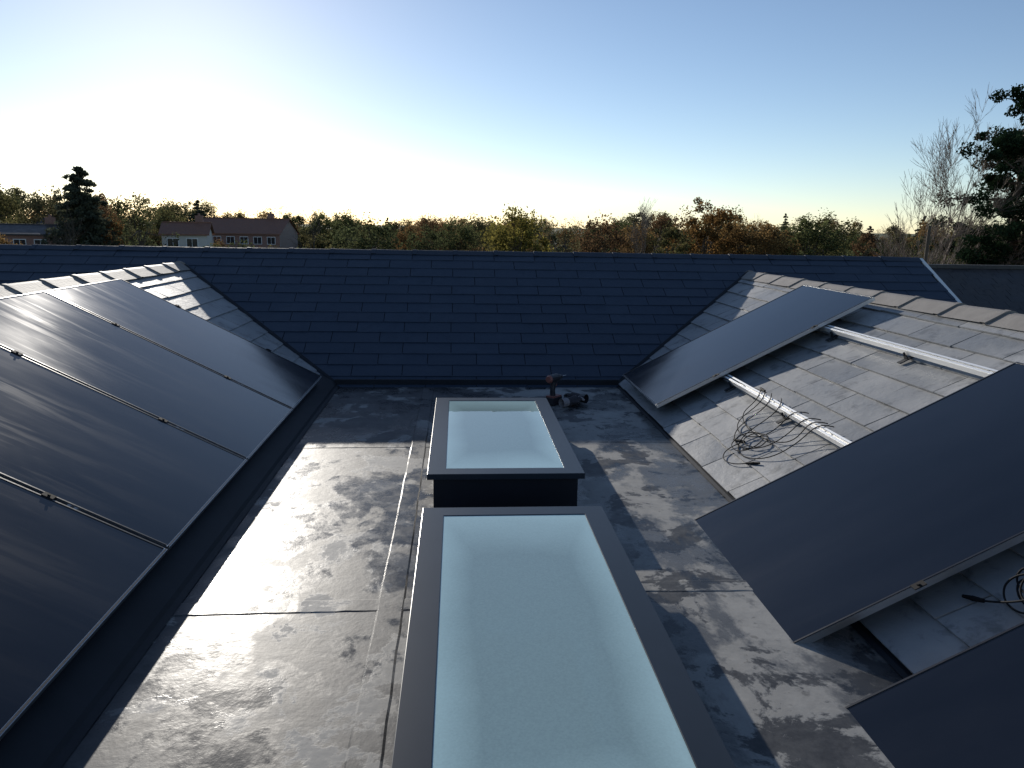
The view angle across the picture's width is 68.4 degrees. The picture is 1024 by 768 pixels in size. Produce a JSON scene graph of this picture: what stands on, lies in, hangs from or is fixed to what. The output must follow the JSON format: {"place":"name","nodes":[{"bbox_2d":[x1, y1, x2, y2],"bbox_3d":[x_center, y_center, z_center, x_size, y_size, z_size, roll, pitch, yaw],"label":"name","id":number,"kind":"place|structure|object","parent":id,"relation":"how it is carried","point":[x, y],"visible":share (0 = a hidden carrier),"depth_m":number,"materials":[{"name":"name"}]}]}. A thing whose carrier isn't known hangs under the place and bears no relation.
{"place":"outdoors","nodes":[
{"label":"outdoors","id":0,"kind":"place"},
{"bbox_2d":[125,270,319,374],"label":"slate slope","id":1,"kind":"structure","parent":0,"point":[190,291],"depth_m":6.87,"materials":[{"name":"grey stone"}]},
{"bbox_2d":[0,249,956,386],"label":"slate slope","id":2,"kind":"structure","parent":0,"point":[334,316],"depth_m":7.71,"materials":[{"name":"black stone"}]},
{"bbox_2d":[920,258,961,302],"bbox_3d":[4.768,-0.301,9.015,0.045,2.373,7.913,0,12,-4],"label":"bargeboard","id":3,"kind":"object","parent":2,"relation":"attached to","point":[935,275],"visible":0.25,"depth_m":8.46,"materials":[{"name":"white plastic"}]},
{"bbox_2d":[61,386,903,767],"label":"flat roof","id":4,"kind":"structure","parent":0,"point":[269,690],"depth_m":2.67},
{"bbox_2d":[0,261,912,767],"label":"flashing","id":5,"kind":"object","parent":4,"relation":"on","point":[54,723],"visible":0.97,"depth_m":2.75,"materials":[{"name":"grey metal"}]},
{"bbox_2d":[172,387,752,767],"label":"membrane laps","id":6,"kind":"object","parent":4,"relation":"on","point":[367,740],"visible":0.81,"depth_m":2.82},
{"bbox_2d":[564,392,588,402],"bbox_3d":[0.524,0.110,6.152,0.214,0.084,0.126,3,-1,39],"label":"work glove","id":7,"kind":"object","parent":6,"relation":"on","point":[585,397],"visible":0.66,"depth_m":6.11,"materials":[{"name":"fabric"}]},
{"bbox_2d":[427,398,584,507],"bbox_3d":[-0.093,0.672,4.642,0.785,0.820,1.688,0,12,-4],"label":"skylight","id":8,"kind":"object","parent":4,"relation":"on","point":[501,452],"visible":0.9,"depth_m":4.02,"materials":[{"name":"metal"}]},
{"bbox_2d":[545,373,565,405],"bbox_3d":[0.363,0.031,6.089,0.084,0.241,0.252,10,15,37],"label":"cordless drill","id":9,"kind":"object","parent":4,"relation":"on","point":[553,398],"visible":0.98,"depth_m":6.02,"materials":[{"name":"plastic"}]},
{"bbox_2d":[391,506,735,767],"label":"skylight","id":10,"kind":"object","parent":4,"relation":"in","point":[513,683],"visible":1,"depth_m":2.92,"materials":[{"name":"glass"}]},
{"bbox_2d":[559,395,584,407],"bbox_3d":[0.486,0.138,6.003,0.214,0.083,0.126,-7,14,-32],"label":"work glove","id":11,"kind":"object","parent":4,"relation":"on","point":[573,400],"visible":1,"depth_m":5.98,"materials":[{"name":"fabric"}]},
{"bbox_2d":[0,0,1023,233],"label":"sky","id":12,"kind":"structure","parent":0,"point":[395,110],"materials":[{"name":"blue"}]},
{"bbox_2d":[300,225,916,243],"bbox_3d":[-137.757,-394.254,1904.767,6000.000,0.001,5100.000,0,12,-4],"label":"ground","id":13,"kind":"structure","parent":0,"point":[880,235],"depth_m":1887.34,"materials":[{"name":"green plant"}]},
{"bbox_2d":[0,215,82,244],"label":"bungalow","id":14,"kind":"object","parent":13,"relation":"on","point":[25,234],"visible":0.25,"depth_m":81.93,"materials":[{"name":"red brick"}]},
{"bbox_2d":[1,239,46,244],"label":"windows","id":15,"kind":"structure","parent":14,"relation":"in","point":[36,241],"depth_m":81.58,"materials":[{"name":"white plastic"}]},
{"bbox_2d":[40,166,124,245],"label":"spruce tree","id":16,"kind":"object","parent":13,"relation":"on","point":[84,205],"visible":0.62,"depth_m":80.03,"materials":[{"name":"green plant"}]},
{"bbox_2d":[162,229,212,246],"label":"walls","id":17,"kind":"structure","parent":13,"relation":"on","point":[204,241],"depth_m":89.41,"materials":[{"name":"white paint"}]},
{"bbox_2d":[167,238,197,246],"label":"windows","id":18,"kind":"structure","parent":17,"relation":"attached to","point":[191,242],"depth_m":89.24,"materials":[{"name":"white plastic"}]},
{"bbox_2d":[158,213,214,235],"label":"roof","id":19,"kind":"structure","parent":17,"relation":"on","point":[199,226],"depth_m":90.16,"materials":[{"name":"ceramic"}]},
{"bbox_2d":[212,222,297,247],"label":"walls","id":20,"kind":"structure","parent":13,"relation":"on","point":[288,232],"depth_m":115.92,"materials":[{"name":"beige brick"}]},
{"bbox_2d":[213,236,275,244],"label":"windows","id":21,"kind":"structure","parent":20,"relation":"attached to","point":[256,240],"depth_m":115.66,"materials":[{"name":"white plastic"}]},
{"bbox_2d":[204,212,299,234],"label":"roof","id":22,"kind":"structure","parent":20,"relation":"on","point":[270,224],"depth_m":117.46,"materials":[{"name":"ceramic"}]},
{"bbox_2d":[0,216,1013,264],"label":"hedgerow","id":23,"kind":"object","parent":13,"relation":"on","point":[321,243],"visible":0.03,"depth_m":128.54,"materials":[{"name":"green plant"}]},
{"bbox_2d":[0,184,1021,264],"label":"distant trees","id":24,"kind":"object","parent":13,"relation":"on","point":[763,238],"visible":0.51,"depth_m":103.96,"materials":[{"name":"green plant"}]},
{"bbox_2d":[480,203,553,251],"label":"oak tree","id":25,"kind":"object","parent":13,"relation":"on","point":[506,239],"visible":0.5,"depth_m":64.13,"materials":[{"name":"green plant"}]},
{"bbox_2d":[626,198,662,252],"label":"poplar tree","id":26,"kind":"object","parent":13,"relation":"on","point":[644,221],"visible":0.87,"depth_m":78.95,"materials":[{"name":"plant"}]},
{"bbox_2d":[664,197,746,254],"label":"beech tree","id":27,"kind":"object","parent":13,"relation":"on","point":[720,217],"visible":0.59,"depth_m":81.30,"materials":[{"name":"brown plant"}]},
{"bbox_2d":[924,225,931,262],"bbox_3d":[8.179,0.314,15.618,0.092,7.050,0.076,-5,13,-26],"label":"timber post","id":28,"kind":"object","parent":13,"relation":"on","point":[927,243],"visible":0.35,"depth_m":14.95,"materials":[{"name":"wood"}]},
{"bbox_2d":[871,87,1023,264],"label":"birch tree","id":29,"kind":"object","parent":13,"relation":"on","point":[945,186],"visible":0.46,"depth_m":26.94,"materials":[{"name":"brown plant"}]},
{"bbox_2d":[915,83,1023,264],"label":"pine tree","id":30,"kind":"object","parent":13,"relation":"on","point":[1011,232],"visible":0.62,"depth_m":27.06,"materials":[{"name":"green plant"}]},
{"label":"walls","id":31,"kind":"object","parent":13,"relation":"on","visible":0},
{"bbox_2d":[932,268,1023,313],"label":"roof front","id":32,"kind":"structure","parent":31,"relation":"on","point":[1001,289],"depth_m":13.88,"materials":[{"name":"tile"}]},
{"bbox_2d":[928,264,1023,268],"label":"ridge","id":33,"kind":"structure","parent":32,"relation":"on","point":[958,266],"depth_m":14.44,"materials":[{"name":"tile"}]},
{"bbox_2d":[618,279,1023,673],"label":"slate slope","id":34,"kind":"structure","parent":0,"point":[851,390],"depth_m":4.40,"materials":[{"name":"grey stone"}]},
{"bbox_2d":[719,377,833,464],"bbox_3d":[1.424,0.178,4.930,0.454,0.311,1.852,0,12,-4],"label":"cable","id":35,"kind":"object","parent":34,"relation":"on","point":[755,433],"visible":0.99,"depth_m":4.40,"materials":[{"name":"black rubber"}]},
{"bbox_2d":[721,374,850,446],"bbox_3d":[1.585,0.084,4.999,0.100,0.063,3.100,-27,12,2],"label":"mounting rail","id":36,"kind":"object","parent":34,"relation":"on","point":[829,435],"visible":0.47,"depth_m":4.50,"materials":[{"name":"metal"}]},
{"bbox_2d":[623,285,874,407],"bbox_3d":[1.796,-0.344,6.012,1.753,0.038,1.155,-27,12,2],"label":"solar panel","id":37,"kind":"object","parent":36,"relation":"on","point":[731,346],"visible":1,"depth_m":5.90,"materials":[{"name":"black glass"}]},
{"bbox_2d":[742,270,1023,330],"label":"ridge tiles","id":38,"kind":"object","parent":34,"relation":"on","point":[1010,319],"visible":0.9,"depth_m":5.15,"materials":[{"name":"stone"}]},
{"bbox_2d":[818,325,997,376],"bbox_3d":[2.302,-0.274,4.975,0.100,0.063,3.100,-26,12,2],"label":"mounting rail","id":39,"kind":"object","parent":34,"relation":"on","point":[957,364],"visible":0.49,"depth_m":4.46,"materials":[{"name":"metal"}]},
{"bbox_2d":[694,362,1023,643],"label":"solar panel","id":40,"kind":"object","parent":39,"relation":"on","point":[878,520],"visible":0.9,"depth_m":3.08,"materials":[{"name":"black glass"}]},
{"bbox_2d":[962,568,1023,613],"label":"cable","id":41,"kind":"object","parent":34,"relation":"on","point":[1019,589],"visible":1,"depth_m":2.48,"materials":[{"name":"black rubber"}]},
{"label":"slate slope","id":42,"kind":"object","parent":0,"visible":0},
{"bbox_2d":[0,261,189,297],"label":"ridge tiles","id":43,"kind":"object","parent":42,"relation":"on","point":[19,288],"visible":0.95,"depth_m":5.83,"materials":[{"name":"stone"}]},
{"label":"slate slope","id":44,"kind":"object","parent":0,"visible":0},
{"bbox_2d":[0,244,921,261],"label":"ridge tiles","id":45,"kind":"object","parent":44,"relation":"on","point":[412,252],"visible":1,"depth_m":8.38,"materials":[{"name":"grey stone"}]},
{"bbox_3d":[-1.693,0.501,2.995,0.100,0.063,6.680,27,9,-9],"label":"mounting rail","id":46,"kind":"object","parent":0,"visible":0},
{"bbox_2d":[0,477,166,739],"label":"solar panel","id":47,"kind":"object","parent":46,"relation":"attached to","point":[71,578],"visible":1,"depth_m":2.49,"materials":[{"name":"black glass"}]},
{"bbox_2d":[0,346,246,552],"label":"solar panel","id":48,"kind":"object","parent":46,"relation":"on","point":[85,449],"visible":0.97,"depth_m":3.40,"materials":[{"name":"black glass"}]},
{"bbox_2d":[0,291,292,462],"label":"solar panel","id":49,"kind":"object","parent":46,"relation":"attached to","point":[114,360],"visible":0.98,"depth_m":4.45,"materials":[{"name":"black glass"}]},
{"bbox_2d":[45,279,321,410],"bbox_3d":[-2.330,-0.332,5.644,1.753,0.038,1.155,27,9,-9],"label":"solar panel","id":50,"kind":"object","parent":46,"relation":"on","point":[151,317],"visible":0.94,"depth_m":5.54,"materials":[{"name":"black glass"}]},
{"bbox_3d":[1.700,0.905,1.441,0.100,0.063,1.600,-27,12,2],"label":"mounting rail","id":51,"kind":"object","parent":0,"visible":0},
{"bbox_2d":[845,622,1023,767],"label":"solar panel","id":52,"kind":"object","parent":51,"relation":"on","point":[964,708],"visible":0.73,"depth_m":2.10,"materials":[{"name":"black glass"}]}
]}

